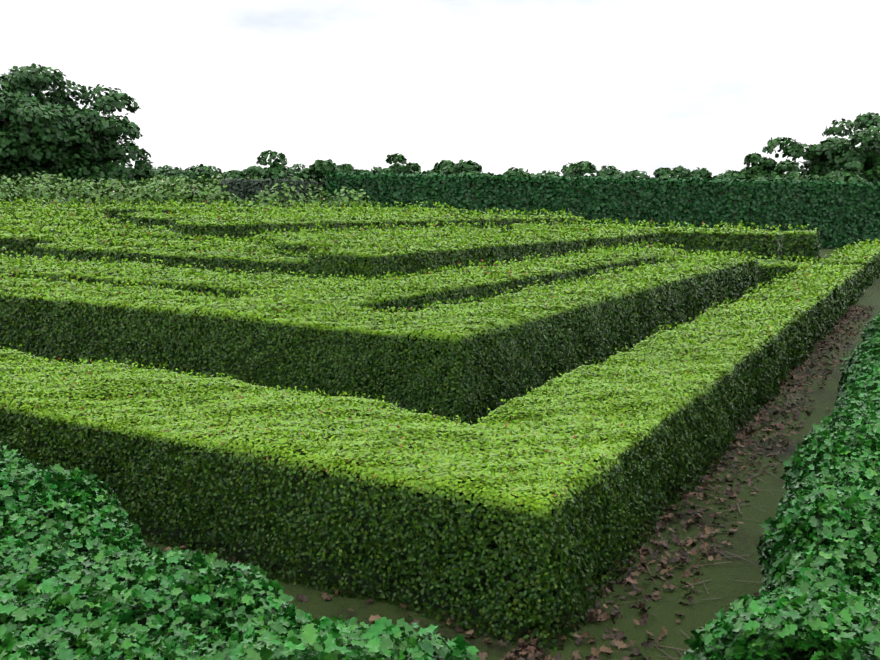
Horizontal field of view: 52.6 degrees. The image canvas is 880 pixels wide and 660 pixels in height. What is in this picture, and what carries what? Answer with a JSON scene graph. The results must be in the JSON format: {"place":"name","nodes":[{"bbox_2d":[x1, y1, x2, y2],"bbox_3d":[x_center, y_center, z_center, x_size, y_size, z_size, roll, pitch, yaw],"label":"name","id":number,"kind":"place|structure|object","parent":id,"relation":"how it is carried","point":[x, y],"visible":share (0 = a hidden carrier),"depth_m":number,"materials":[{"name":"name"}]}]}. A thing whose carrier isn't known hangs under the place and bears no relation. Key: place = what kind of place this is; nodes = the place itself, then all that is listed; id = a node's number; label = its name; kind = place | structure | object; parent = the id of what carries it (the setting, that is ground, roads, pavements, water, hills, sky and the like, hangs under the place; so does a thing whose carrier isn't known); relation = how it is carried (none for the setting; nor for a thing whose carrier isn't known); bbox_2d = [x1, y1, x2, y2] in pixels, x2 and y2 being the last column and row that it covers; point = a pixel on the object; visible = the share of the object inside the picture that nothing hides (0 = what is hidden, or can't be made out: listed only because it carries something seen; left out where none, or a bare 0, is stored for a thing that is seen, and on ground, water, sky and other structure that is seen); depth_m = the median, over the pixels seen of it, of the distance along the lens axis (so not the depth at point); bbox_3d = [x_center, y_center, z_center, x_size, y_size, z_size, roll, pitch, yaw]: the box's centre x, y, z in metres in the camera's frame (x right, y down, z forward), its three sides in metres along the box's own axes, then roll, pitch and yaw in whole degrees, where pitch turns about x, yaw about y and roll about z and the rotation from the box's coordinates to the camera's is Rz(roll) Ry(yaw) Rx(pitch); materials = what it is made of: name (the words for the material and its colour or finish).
{"place":"outdoors","nodes":[
{"label":"outdoors","id":0,"kind":"place"},
{"bbox_2d":[0,63,879,187],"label":"tree","id":1,"kind":"object","parent":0,"point":[55,133],"depth_m":70.30,"materials":[{"name":"green plant"}]},
{"bbox_2d":[0,0,879,177],"label":"sky","id":2,"kind":"structure","parent":0,"point":[536,86],"materials":[{"name":"white"}]},
{"bbox_2d":[19,249,879,659],"bbox_3d":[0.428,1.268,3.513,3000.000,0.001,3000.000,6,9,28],"label":"ground","id":3,"kind":"structure","parent":0,"point":[739,571],"depth_m":4.29,"materials":[{"name":"brown soil"}]},
{"bbox_2d":[0,171,376,210],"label":"border shrubs","id":4,"kind":"object","parent":3,"relation":"on","point":[160,191],"visible":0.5,"depth_m":36.23,"materials":[{"name":"green plant"}]},
{"bbox_2d":[219,178,326,207],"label":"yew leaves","id":5,"kind":"object","parent":3,"relation":"on","point":[234,189],"visible":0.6,"depth_m":38.91,"materials":[{"name":"green plant"}]},
{"bbox_2d":[0,310,879,659],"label":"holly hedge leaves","id":6,"kind":"object","parent":3,"relation":"on","point":[800,604],"visible":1,"depth_m":2.57,"materials":[{"name":"green plant"}]},
{"bbox_2d":[0,177,879,659],"bbox_3d":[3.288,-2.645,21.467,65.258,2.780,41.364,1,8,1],"label":"hedges","id":7,"kind":"object","parent":3,"relation":"on","point":[474,613],"visible":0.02,"depth_m":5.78,"materials":[{"name":"green plant"}]},
{"bbox_2d":[165,305,875,659],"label":"leaf litter","id":8,"kind":"object","parent":3,"relation":"on","point":[593,613],"visible":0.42,"depth_m":4.70,"materials":[{"name":"brown plant"}]},
{"bbox_2d":[324,170,879,248],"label":"hedge leaves","id":9,"kind":"object","parent":3,"relation":"on","point":[776,187],"visible":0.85,"depth_m":39.48,"materials":[{"name":"green plant"}]},
{"bbox_2d":[580,323,868,659],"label":"twigs","id":10,"kind":"object","parent":3,"relation":"on","point":[720,545],"visible":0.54,"depth_m":4.49,"materials":[{"name":"brown plant"}]}
]}

